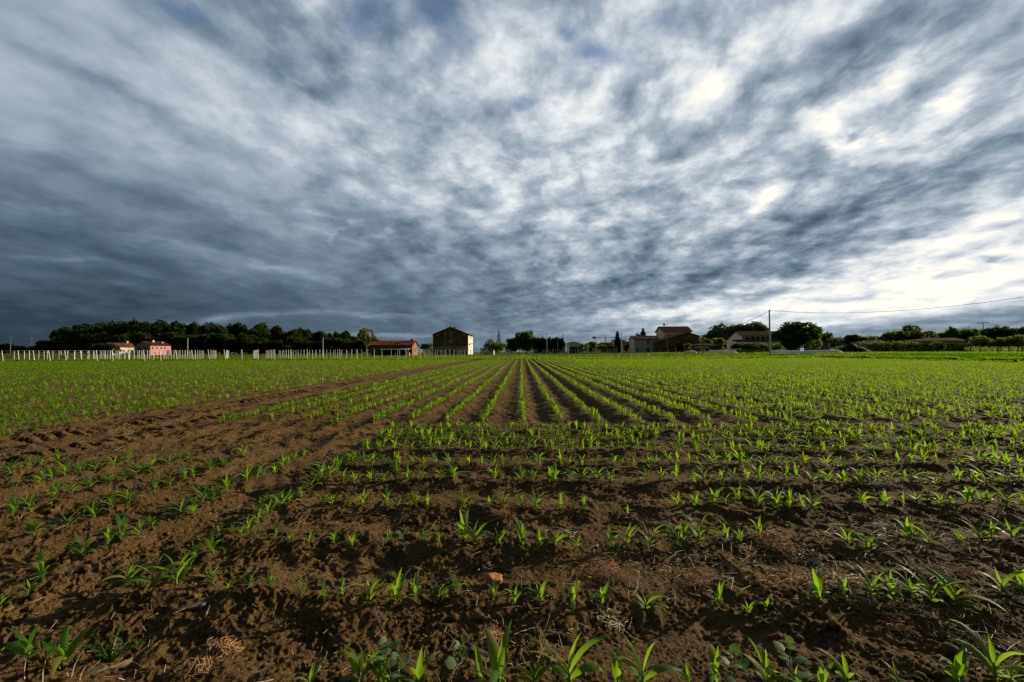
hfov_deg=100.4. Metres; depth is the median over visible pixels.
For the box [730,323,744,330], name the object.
poplar
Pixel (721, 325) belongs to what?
poplar
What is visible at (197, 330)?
broadleaf tree
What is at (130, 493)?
maize plant
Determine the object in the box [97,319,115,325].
broadleaf tree
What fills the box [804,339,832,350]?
brick outbuilding
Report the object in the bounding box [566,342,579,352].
garage
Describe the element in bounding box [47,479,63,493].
maize plant
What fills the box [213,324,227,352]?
broadleaf tree
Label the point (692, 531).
maize plant
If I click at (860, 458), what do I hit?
maize plant
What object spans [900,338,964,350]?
yellow house
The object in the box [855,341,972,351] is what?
hedge
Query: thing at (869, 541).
maize plant
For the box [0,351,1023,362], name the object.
rough grass
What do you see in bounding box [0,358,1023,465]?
maize crop
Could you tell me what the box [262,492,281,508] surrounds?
maize plant
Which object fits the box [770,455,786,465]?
maize plant
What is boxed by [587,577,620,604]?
maize plant
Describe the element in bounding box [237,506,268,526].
maize plant
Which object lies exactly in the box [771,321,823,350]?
lime tree
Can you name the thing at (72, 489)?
maize plant
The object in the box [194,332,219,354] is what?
broadleaf tree
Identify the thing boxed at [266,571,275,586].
maize plant
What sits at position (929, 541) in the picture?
maize plant
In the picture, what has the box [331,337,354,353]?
broadleaf tree
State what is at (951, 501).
maize plant
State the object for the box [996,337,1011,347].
young tree
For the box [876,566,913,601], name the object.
maize plant
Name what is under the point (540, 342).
cypress
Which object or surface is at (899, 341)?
hedge
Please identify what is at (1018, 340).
young tree
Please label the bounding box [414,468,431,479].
maize plant
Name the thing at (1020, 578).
maize plant
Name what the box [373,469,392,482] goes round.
maize plant
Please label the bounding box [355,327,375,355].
walnut tree
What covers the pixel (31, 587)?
maize plant
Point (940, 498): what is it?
maize plant
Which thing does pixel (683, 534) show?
maize plant
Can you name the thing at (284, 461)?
maize plant
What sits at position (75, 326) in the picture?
broadleaf tree
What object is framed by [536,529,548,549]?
maize plant
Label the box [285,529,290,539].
maize plant
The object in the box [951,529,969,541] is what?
maize plant
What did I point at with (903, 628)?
root tangle
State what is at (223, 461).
maize plant
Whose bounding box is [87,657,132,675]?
stick
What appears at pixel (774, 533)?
root tangle
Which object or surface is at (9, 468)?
maize plant
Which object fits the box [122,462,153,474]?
maize plant
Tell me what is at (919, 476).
maize plant
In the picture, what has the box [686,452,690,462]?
maize plant
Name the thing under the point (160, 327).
broadleaf tree
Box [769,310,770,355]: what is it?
utility pole
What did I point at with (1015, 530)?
maize plant
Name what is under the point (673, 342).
brick farm barn
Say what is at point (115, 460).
maize plant
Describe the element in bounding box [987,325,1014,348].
broadleaf tree
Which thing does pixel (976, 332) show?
broadleaf tree
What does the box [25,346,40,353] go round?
broadleaf tree
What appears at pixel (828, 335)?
broadleaf tree
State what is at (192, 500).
maize plant
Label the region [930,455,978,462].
root tangle
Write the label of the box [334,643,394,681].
maize plant
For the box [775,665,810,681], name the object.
maize plant
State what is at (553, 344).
cypress
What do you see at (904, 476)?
maize plant
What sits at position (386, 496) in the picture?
maize plant
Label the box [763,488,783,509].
maize plant
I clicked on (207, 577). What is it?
maize plant
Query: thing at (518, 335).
broadleaf tree
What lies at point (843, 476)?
maize plant
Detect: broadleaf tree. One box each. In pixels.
[0,343,14,353]
[6,345,21,352]
[16,346,29,353]
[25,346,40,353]
[32,340,54,353]
[47,335,64,352]
[48,334,71,354]
[49,326,71,337]
[49,329,64,336]
[61,337,86,352]
[64,327,86,338]
[72,323,92,331]
[73,332,96,352]
[76,325,93,354]
[83,323,108,354]
[84,331,112,354]
[96,337,111,344]
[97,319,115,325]
[104,321,129,334]
[108,334,137,342]
[124,331,150,344]
[125,317,150,333]
[137,335,157,341]
[146,319,170,341]
[157,332,185,354]
[169,323,193,354]
[170,320,181,354]
[170,334,196,354]
[184,336,207,352]
[188,321,204,353]
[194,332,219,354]
[200,323,213,353]
[205,322,225,353]
[210,333,234,354]
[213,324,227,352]
[219,337,238,353]
[226,323,238,353]
[231,321,247,353]
[234,332,258,353]
[242,328,258,353]
[245,337,267,353]
[253,322,270,336]
[256,341,281,353]
[261,331,271,353]
[268,340,297,352]
[270,325,287,353]
[283,335,307,353]
[287,329,306,351]
[295,340,315,353]
[298,326,311,353]
[308,341,328,353]
[311,330,328,353]
[318,337,340,353]
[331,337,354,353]
[332,330,342,353]
[340,330,350,353]
[342,342,365,353]
[348,336,356,353]
[356,339,379,353]
[419,343,432,352]
[505,338,518,353]
[511,332,526,353]
[516,330,533,353]
[526,334,537,353]
[588,341,596,352]
[683,343,691,350]
[700,338,712,343]
[712,337,725,349]
[808,338,822,349]
[826,331,832,348]
[827,336,841,349]
[835,338,846,347]
[843,334,860,344]
[858,335,869,341]
[867,335,876,339]
[880,330,910,342]
[897,325,922,331]
[902,329,925,339]
[923,331,934,337]
[933,332,946,337]
[945,326,961,338]
[958,328,974,346]
[965,327,979,348]
[980,327,1006,348]
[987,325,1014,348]
[1003,326,1021,347]
[1014,327,1023,349]
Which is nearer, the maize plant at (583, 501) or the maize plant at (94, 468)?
the maize plant at (583, 501)
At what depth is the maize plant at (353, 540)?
3.07 m
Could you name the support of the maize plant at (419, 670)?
on the field soil
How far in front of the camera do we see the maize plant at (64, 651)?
1.95 m
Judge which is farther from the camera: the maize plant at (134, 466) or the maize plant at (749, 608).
the maize plant at (134, 466)
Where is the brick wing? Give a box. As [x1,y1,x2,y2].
[700,344,723,351]
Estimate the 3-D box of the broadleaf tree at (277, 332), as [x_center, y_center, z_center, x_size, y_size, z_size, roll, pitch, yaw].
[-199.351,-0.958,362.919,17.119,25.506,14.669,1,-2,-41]
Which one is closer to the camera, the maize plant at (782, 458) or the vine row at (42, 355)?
the maize plant at (782, 458)
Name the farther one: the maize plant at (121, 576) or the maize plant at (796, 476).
the maize plant at (796, 476)
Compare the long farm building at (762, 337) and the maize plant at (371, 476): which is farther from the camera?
the long farm building at (762, 337)
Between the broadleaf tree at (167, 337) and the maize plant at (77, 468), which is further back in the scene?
the broadleaf tree at (167, 337)
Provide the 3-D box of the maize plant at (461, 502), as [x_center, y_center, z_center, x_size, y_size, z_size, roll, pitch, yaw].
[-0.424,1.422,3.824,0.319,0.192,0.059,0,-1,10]
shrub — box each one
[489,342,506,354]
[577,343,589,351]
[596,344,607,352]
[607,345,616,351]
[624,344,629,350]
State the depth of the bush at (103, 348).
256.54 m
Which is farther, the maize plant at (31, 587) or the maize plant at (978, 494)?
the maize plant at (978, 494)
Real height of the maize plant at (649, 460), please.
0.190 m
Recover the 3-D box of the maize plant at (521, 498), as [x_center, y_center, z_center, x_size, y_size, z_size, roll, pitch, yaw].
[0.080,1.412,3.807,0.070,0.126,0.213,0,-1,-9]
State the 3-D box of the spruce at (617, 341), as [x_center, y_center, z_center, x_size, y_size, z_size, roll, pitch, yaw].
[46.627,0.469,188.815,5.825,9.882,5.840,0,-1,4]
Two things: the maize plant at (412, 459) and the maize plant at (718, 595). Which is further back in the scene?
the maize plant at (412, 459)
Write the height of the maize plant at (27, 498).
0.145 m
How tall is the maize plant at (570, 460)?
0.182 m
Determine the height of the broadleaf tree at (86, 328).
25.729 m
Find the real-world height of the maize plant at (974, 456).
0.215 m
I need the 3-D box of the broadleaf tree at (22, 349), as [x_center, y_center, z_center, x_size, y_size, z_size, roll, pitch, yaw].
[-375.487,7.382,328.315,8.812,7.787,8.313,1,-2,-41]
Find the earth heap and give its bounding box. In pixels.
[838,343,870,351]
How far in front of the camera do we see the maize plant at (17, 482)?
4.34 m
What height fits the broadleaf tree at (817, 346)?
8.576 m
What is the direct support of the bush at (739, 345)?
on the ground at (966, 355)
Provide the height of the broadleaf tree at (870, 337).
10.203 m
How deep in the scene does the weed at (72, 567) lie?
2.64 m
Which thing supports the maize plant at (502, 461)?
on the field soil
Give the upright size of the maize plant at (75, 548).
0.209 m
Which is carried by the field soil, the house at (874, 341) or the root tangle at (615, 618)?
the root tangle at (615, 618)
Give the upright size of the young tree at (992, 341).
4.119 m
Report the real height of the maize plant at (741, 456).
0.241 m
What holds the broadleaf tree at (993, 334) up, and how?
on the ground at (966, 355)
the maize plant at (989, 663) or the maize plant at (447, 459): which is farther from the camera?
the maize plant at (447, 459)
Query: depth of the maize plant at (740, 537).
3.12 m
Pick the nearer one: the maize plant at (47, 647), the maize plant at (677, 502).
the maize plant at (47, 647)
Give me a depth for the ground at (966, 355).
121.95 m
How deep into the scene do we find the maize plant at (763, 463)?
5.16 m
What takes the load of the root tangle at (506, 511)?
on the field soil
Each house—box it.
[599,342,612,351]
[628,336,660,351]
[850,340,884,345]
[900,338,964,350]
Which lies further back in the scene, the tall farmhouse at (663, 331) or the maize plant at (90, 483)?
the tall farmhouse at (663, 331)
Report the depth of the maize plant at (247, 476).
4.59 m
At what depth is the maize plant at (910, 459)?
5.12 m
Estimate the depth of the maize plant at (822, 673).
1.78 m
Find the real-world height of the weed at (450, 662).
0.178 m
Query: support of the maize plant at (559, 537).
on the field soil
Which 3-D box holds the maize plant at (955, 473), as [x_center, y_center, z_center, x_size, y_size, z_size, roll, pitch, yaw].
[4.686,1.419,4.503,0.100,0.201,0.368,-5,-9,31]
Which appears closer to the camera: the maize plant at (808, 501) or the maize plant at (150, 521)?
the maize plant at (150, 521)
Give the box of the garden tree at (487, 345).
[483,337,493,352]
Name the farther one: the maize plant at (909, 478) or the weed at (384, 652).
the maize plant at (909, 478)
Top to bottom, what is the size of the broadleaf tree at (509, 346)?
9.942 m
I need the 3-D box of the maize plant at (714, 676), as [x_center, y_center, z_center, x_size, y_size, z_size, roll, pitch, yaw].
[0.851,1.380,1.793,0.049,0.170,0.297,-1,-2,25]
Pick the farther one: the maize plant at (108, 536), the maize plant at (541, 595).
the maize plant at (108, 536)
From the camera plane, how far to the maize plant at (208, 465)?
4.99 m
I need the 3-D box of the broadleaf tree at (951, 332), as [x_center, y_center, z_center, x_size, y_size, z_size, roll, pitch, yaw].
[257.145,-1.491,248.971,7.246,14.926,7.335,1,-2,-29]
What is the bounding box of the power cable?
[771,297,1021,312]
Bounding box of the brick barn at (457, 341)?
[431,327,472,354]
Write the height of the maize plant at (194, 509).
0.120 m
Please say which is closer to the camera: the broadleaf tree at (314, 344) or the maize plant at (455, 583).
the maize plant at (455, 583)
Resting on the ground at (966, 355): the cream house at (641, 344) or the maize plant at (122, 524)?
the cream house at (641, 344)
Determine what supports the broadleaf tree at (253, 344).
on the ground at (966, 355)
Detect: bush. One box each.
[87,343,100,353]
[97,342,113,354]
[108,344,121,353]
[730,342,745,349]
[744,342,759,349]
[758,343,768,349]
[771,343,784,349]
[931,341,945,350]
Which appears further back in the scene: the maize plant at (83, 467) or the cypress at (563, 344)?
the cypress at (563, 344)
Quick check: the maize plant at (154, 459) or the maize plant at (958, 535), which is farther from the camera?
the maize plant at (154, 459)
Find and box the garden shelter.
[694,347,709,352]
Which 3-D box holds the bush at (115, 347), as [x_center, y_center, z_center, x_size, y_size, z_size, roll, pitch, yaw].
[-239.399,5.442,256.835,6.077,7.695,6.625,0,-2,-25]
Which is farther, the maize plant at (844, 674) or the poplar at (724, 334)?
the poplar at (724, 334)
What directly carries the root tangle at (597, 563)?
on the field soil
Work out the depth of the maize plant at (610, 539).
3.02 m
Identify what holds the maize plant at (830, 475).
on the field soil
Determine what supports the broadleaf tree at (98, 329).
on the ground at (966, 355)
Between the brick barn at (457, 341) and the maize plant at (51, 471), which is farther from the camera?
the brick barn at (457, 341)
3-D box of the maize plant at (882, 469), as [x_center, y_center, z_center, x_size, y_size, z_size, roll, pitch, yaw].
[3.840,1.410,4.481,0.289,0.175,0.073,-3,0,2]
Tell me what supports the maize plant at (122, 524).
on the field soil
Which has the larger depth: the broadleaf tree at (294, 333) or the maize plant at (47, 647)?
the broadleaf tree at (294, 333)
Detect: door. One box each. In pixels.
[570,347,576,352]
[677,346,682,351]
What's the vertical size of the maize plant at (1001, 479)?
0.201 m
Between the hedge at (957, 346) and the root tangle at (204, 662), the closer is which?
the root tangle at (204, 662)
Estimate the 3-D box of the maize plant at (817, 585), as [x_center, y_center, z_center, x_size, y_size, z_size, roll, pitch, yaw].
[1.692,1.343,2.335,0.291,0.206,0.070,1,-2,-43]
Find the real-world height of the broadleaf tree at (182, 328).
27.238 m
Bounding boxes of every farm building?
[369,339,418,355]
[725,331,797,350]
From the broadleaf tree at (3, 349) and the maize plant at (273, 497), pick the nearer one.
the maize plant at (273, 497)
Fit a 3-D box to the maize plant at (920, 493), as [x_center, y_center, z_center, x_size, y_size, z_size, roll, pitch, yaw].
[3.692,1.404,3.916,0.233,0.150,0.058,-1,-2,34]
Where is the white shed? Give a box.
[480,348,493,354]
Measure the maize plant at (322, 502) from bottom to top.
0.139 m
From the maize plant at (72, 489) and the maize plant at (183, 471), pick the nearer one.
the maize plant at (72, 489)
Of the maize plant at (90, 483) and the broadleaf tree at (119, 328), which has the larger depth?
the broadleaf tree at (119, 328)
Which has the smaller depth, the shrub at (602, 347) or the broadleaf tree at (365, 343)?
the shrub at (602, 347)
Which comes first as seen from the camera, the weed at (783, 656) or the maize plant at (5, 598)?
the weed at (783, 656)
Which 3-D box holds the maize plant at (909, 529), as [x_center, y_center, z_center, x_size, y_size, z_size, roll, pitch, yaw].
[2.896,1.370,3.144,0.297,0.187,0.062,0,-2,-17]
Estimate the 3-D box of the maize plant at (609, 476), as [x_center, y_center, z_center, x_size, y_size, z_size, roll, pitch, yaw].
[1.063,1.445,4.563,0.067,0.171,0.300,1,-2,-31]
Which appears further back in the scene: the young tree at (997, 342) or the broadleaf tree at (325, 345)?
the broadleaf tree at (325, 345)
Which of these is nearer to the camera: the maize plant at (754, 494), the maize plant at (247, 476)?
the maize plant at (754, 494)
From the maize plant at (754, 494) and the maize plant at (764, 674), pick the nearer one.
the maize plant at (764, 674)
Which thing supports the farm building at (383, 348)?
on the ground at (966, 355)
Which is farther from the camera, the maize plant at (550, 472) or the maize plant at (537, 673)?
the maize plant at (550, 472)
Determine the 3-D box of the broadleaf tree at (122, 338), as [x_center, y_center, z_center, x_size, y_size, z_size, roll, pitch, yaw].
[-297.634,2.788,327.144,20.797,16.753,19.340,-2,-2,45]
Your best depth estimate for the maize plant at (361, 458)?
5.27 m
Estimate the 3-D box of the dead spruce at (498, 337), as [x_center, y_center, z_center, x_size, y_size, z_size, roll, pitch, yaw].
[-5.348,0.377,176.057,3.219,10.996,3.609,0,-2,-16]
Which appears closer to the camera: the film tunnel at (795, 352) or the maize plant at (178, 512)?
the maize plant at (178, 512)
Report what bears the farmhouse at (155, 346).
on the ground at (966, 355)
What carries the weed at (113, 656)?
on the field soil
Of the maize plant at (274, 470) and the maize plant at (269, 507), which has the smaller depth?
the maize plant at (269, 507)
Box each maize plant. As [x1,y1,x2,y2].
[0,458,20,473]
[0,493,21,513]
[0,592,17,605]
[2,623,40,659]
[4,477,27,486]
[7,573,47,594]
[16,456,36,467]
[17,492,36,504]
[18,517,55,534]
[21,494,36,512]
[25,467,48,481]
[29,548,61,580]
[35,454,44,465]
[40,640,55,663]
[42,464,66,478]
[46,485,61,499]
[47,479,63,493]
[47,624,92,674]
[49,511,80,525]
[50,478,93,492]
[51,456,82,474]
[57,528,103,556]
[74,463,83,474]
[74,496,106,516]
[79,461,89,469]
[80,456,110,470]
[81,476,100,486]
[95,454,127,465]
[97,488,121,500]
[98,557,153,584]
[100,472,122,484]
[102,493,119,506]
[102,524,116,545]
[109,484,138,500]
[113,512,127,537]
[115,470,134,480]
[119,489,144,502]
[120,554,187,587]
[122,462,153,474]
[125,517,147,535]
[132,543,215,591]
[134,453,164,466]
[141,514,166,526]
[150,475,164,491]
[154,471,181,485]
[157,453,179,463]
[162,497,196,511]
[169,506,188,515]
[176,465,189,480]
[185,492,207,504]
[185,565,229,584]
[186,539,202,564]
[187,486,220,501]
[187,500,202,513]
[190,463,197,476]
[196,483,232,498]
[198,531,225,553]
[199,453,220,469]
[210,474,238,491]
[216,522,223,535]
[219,456,228,465]
[220,577,237,589]
[227,524,240,532]
[230,525,246,535]
[231,510,261,531]
[233,464,257,480]
[236,570,263,586]
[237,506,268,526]
[240,460,271,478]
[246,528,263,536]
[249,494,266,508]
[254,499,279,514]
[255,465,268,475]
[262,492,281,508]
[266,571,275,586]
[267,522,279,536]
[268,451,292,467]
[270,487,297,507]
[271,464,278,473]
[271,490,289,505]
[273,486,304,504]
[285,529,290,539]
[289,656,324,681]
[296,487,302,498]
[297,579,308,591]
[299,527,317,544]
[300,477,322,489]
[303,462,338,476]
[313,492,339,503]
[315,462,349,478]
[317,578,328,599]
[322,530,340,542]
[324,494,341,503]
[332,457,347,466]
[333,453,338,471]
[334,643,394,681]
[336,578,345,595]
[337,468,352,480]
[339,532,358,545]
[341,571,393,603]
[342,449,350,461]
[343,471,363,482]
[343,492,351,504]
[355,487,373,504]
[356,449,373,465]
[359,451,385,465]
[361,470,377,479]
[363,648,392,681]
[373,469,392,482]
[377,454,392,463]
[379,487,394,503]
[382,568,410,599]
[383,526,397,540]
[385,497,408,509]
[388,648,440,681]
[390,459,401,478]
[393,451,407,462]
[401,463,411,478]
[405,570,420,595]
[407,489,422,505]
[408,451,420,463]
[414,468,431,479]
[416,579,460,600]
[419,528,428,539]
[425,494,432,504]
[429,452,440,463]
[433,466,449,478]
[434,529,444,542]
[441,452,457,465]
[446,463,457,476]
[447,572,466,593]
[450,489,479,506]
[453,518,491,542]
[456,510,473,541]
[474,644,486,681]
[483,526,515,543]
[485,465,503,479]
[485,620,511,681]
[487,578,498,599]
[493,490,514,504]
[498,453,503,465]
[502,653,557,681]
[506,582,524,604]
[510,465,532,481]
[512,514,533,544]
[516,490,526,505]
[524,578,547,601]
[524,633,613,681]
[525,488,547,506]
[526,469,544,479]
[530,451,545,464]
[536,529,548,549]
[537,529,572,544]
[547,462,555,480]
[550,465,561,480]
[556,449,563,464]
[557,492,563,508]
[561,454,575,465]
[562,468,585,481]
[563,465,596,480]
[564,536,590,548]
[570,576,579,611]
[575,453,584,465]
[578,493,586,507]
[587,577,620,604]
[588,466,612,480]
[600,469,618,480]
[602,525,619,549]
[609,634,683,681]
[612,647,628,681]
[613,523,642,544]
[623,589,667,609]
[625,502,628,514]
[627,521,671,546]
[630,466,657,480]
[647,453,654,466]
[656,519,695,547]
[658,468,666,479]
[667,461,679,479]
[670,493,683,506]
[675,512,719,542]
[676,655,692,681]
[685,461,717,481]
[685,491,702,506]
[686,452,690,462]
[687,470,699,481]
[697,453,721,463]
[703,487,727,503]
[704,448,727,464]
[705,578,725,608]
[708,644,720,681]
[715,468,724,480]
[719,520,729,539]
[720,450,735,462]
[722,448,751,463]
[724,467,747,484]
[730,485,746,500]
[732,527,753,540]
[738,599,758,613]
[740,484,775,503]
[742,638,795,681]
[743,466,750,480]
[744,463,768,479]
[750,515,771,535]
[754,454,776,467]
[757,594,772,609]
[761,470,778,479]
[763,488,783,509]
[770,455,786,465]
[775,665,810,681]
[777,463,790,480]
[779,455,791,464]
[781,487,792,508]
[787,462,798,479]
[799,465,828,481]
[799,493,805,508]
[800,490,829,508]
[803,660,835,681]
[807,568,829,601]
[813,647,862,681]
[814,452,838,465]
[814,532,834,545]
[817,469,837,482]
[827,454,849,466]
[827,527,861,543]
[832,469,847,482]
[833,570,851,598]
[844,529,889,548]
[844,561,907,605]
[846,466,868,481]
[850,450,868,463]
[851,488,875,503]
[853,465,890,481]
[862,452,886,462]
[869,467,891,480]
[876,469,902,480]
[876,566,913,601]
[877,657,922,681]
[880,488,897,506]
[889,469,927,481]
[890,517,918,535]
[890,562,967,604]
[891,570,932,597]
[899,487,926,500]
[900,469,906,481]
[900,491,904,505]
[900,522,934,538]
[906,524,947,544]
[908,452,913,464]
[908,468,934,482]
[914,563,1005,611]
[925,476,946,484]
[928,491,956,504]
[932,644,972,681]
[933,452,941,462]
[946,454,968,464]
[946,619,1023,681]
[948,466,967,481]
[948,486,977,501]
[949,495,954,505]
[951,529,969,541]
[953,514,1002,539]
[957,450,997,465]
[959,466,1011,485]
[963,470,982,481]
[967,485,996,501]
[968,566,1023,591]
[974,468,1016,485]
[976,513,1023,538]
[981,522,1008,536]
[986,490,996,501]
[986,649,1023,681]
[989,447,1002,463]
[990,449,1022,468]
[990,468,1023,481]
[990,486,1023,502]
[1003,467,1023,479]
[1010,563,1023,587]
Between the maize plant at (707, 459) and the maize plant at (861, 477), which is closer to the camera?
the maize plant at (861, 477)
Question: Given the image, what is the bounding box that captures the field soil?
[0,359,1023,681]
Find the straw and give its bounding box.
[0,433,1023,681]
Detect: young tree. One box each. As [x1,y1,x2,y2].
[968,334,985,349]
[980,336,991,346]
[986,339,995,349]
[992,337,1003,347]
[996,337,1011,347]
[1002,337,1015,350]
[1009,333,1023,349]
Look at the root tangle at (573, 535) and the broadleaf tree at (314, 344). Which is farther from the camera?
the broadleaf tree at (314, 344)
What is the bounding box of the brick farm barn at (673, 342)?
[653,332,707,351]
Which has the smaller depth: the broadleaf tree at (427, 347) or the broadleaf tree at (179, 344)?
the broadleaf tree at (179, 344)
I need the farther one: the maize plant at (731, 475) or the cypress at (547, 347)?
the cypress at (547, 347)
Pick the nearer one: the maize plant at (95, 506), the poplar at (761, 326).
the maize plant at (95, 506)
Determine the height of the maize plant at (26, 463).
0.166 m
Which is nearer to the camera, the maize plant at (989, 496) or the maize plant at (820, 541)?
the maize plant at (820, 541)
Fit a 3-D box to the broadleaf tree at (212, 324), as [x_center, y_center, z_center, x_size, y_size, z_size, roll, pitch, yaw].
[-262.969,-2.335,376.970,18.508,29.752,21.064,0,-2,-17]
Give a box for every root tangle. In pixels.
[183,655,222,678]
[207,635,250,658]
[479,627,503,644]
[490,504,516,518]
[554,527,576,537]
[563,554,635,579]
[583,564,637,580]
[591,607,631,637]
[683,568,720,586]
[711,471,783,483]
[747,528,794,545]
[749,566,796,596]
[757,537,820,560]
[762,559,846,591]
[797,547,831,566]
[822,571,865,592]
[849,478,903,491]
[876,607,920,636]
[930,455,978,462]
[945,561,986,574]
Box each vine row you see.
[0,351,95,359]
[1,351,84,357]
[1,352,92,358]
[4,352,86,358]
[964,346,1023,351]
[966,346,1023,350]
[968,347,1019,351]
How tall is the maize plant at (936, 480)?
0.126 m
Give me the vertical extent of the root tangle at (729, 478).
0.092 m
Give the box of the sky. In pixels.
[0,0,1023,353]
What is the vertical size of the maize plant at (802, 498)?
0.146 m
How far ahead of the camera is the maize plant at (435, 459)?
5.25 m
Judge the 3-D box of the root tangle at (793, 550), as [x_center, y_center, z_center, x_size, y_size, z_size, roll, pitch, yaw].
[1.911,1.433,2.958,0.398,0.090,0.227,0,-1,1]
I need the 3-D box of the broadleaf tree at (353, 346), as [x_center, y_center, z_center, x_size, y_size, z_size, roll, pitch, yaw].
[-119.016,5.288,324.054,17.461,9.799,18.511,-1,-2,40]
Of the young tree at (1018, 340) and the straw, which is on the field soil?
the straw
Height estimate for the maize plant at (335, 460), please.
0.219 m
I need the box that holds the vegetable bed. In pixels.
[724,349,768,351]
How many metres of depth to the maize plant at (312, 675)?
1.78 m
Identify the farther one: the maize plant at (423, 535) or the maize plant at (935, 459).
the maize plant at (935, 459)
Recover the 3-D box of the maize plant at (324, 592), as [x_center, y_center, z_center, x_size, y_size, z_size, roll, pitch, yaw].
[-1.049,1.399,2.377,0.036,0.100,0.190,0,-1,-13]
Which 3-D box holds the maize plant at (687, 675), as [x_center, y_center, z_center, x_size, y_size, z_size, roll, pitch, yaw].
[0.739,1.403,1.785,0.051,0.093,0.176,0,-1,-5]
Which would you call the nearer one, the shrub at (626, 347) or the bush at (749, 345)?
the bush at (749, 345)
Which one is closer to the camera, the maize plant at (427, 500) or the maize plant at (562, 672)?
the maize plant at (562, 672)
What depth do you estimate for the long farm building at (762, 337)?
197.72 m
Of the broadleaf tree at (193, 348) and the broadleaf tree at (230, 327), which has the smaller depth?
the broadleaf tree at (193, 348)
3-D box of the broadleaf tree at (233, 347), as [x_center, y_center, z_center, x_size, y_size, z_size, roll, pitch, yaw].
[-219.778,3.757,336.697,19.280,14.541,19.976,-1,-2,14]
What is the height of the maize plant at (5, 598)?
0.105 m
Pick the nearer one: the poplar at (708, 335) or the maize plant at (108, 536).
the maize plant at (108, 536)
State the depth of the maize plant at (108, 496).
3.91 m
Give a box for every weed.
[64,566,77,575]
[82,625,145,673]
[370,636,398,667]
[389,648,409,681]
[396,529,409,543]
[445,635,468,674]
[662,525,672,539]
[720,643,749,681]
[773,636,812,677]
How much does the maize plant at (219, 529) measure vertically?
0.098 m
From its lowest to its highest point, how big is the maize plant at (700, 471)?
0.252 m
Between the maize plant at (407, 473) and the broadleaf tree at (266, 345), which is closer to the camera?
the maize plant at (407, 473)
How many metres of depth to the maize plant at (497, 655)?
1.78 m
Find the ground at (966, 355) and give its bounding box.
[1,350,1023,404]
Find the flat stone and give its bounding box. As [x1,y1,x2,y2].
[177,602,205,611]
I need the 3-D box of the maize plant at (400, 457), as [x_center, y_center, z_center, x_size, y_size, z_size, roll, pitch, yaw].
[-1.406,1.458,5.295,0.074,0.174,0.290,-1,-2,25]
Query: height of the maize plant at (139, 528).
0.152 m
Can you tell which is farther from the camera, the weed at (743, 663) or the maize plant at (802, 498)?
the maize plant at (802, 498)
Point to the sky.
(581, 170)
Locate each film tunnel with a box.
[708,350,718,352]
[718,350,736,352]
[767,349,842,353]
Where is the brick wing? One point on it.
(715, 346)
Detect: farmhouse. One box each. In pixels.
[133,340,171,354]
[655,326,692,337]
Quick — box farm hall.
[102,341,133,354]
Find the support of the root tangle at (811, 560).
on the field soil
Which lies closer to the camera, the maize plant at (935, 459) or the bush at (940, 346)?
the maize plant at (935, 459)
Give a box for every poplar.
[700,332,715,339]
[707,325,730,348]
[717,321,736,334]
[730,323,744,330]
[743,322,758,330]
[747,321,766,330]
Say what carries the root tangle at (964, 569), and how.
on the field soil
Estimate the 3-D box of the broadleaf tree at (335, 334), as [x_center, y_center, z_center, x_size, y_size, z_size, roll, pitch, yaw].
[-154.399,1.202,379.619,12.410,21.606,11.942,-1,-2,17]
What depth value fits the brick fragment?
2.59 m
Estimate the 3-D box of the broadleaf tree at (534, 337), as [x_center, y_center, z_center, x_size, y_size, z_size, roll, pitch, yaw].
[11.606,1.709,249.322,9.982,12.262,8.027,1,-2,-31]
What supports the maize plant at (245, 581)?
on the field soil
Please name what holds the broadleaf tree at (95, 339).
on the ground at (966, 355)
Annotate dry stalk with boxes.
[70,649,83,677]
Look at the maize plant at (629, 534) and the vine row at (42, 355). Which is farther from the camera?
the vine row at (42, 355)
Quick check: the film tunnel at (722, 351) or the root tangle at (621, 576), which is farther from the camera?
the film tunnel at (722, 351)
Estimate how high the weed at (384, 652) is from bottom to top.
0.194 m
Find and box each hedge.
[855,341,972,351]
[861,340,917,350]
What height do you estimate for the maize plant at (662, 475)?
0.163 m
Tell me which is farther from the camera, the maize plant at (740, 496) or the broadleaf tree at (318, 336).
the broadleaf tree at (318, 336)
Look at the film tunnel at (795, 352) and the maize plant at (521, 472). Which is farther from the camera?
the film tunnel at (795, 352)
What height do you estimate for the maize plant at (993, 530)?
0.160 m
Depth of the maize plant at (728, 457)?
5.18 m
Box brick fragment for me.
[484,572,502,586]
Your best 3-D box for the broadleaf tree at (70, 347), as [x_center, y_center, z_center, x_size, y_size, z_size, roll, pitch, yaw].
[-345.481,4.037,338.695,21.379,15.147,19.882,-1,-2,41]
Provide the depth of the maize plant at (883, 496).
3.75 m
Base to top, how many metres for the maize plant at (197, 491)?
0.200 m
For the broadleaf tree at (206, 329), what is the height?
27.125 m
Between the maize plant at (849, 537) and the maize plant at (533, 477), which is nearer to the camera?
the maize plant at (849, 537)
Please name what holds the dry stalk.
on the field soil
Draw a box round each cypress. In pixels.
[532,338,538,353]
[538,336,543,353]
[542,339,549,353]
[547,337,552,353]
[548,337,555,351]
[554,336,559,352]
[560,337,565,352]
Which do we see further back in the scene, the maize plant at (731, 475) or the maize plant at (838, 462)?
the maize plant at (838, 462)
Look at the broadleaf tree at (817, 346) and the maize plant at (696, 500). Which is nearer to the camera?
the maize plant at (696, 500)
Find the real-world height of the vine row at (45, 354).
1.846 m
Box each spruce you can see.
[496,332,500,354]
[613,331,623,352]
[640,328,645,335]
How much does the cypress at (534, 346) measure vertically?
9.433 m
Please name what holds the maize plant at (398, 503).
on the field soil
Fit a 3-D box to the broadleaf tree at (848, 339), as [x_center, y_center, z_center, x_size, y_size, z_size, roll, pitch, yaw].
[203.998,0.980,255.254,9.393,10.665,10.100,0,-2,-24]

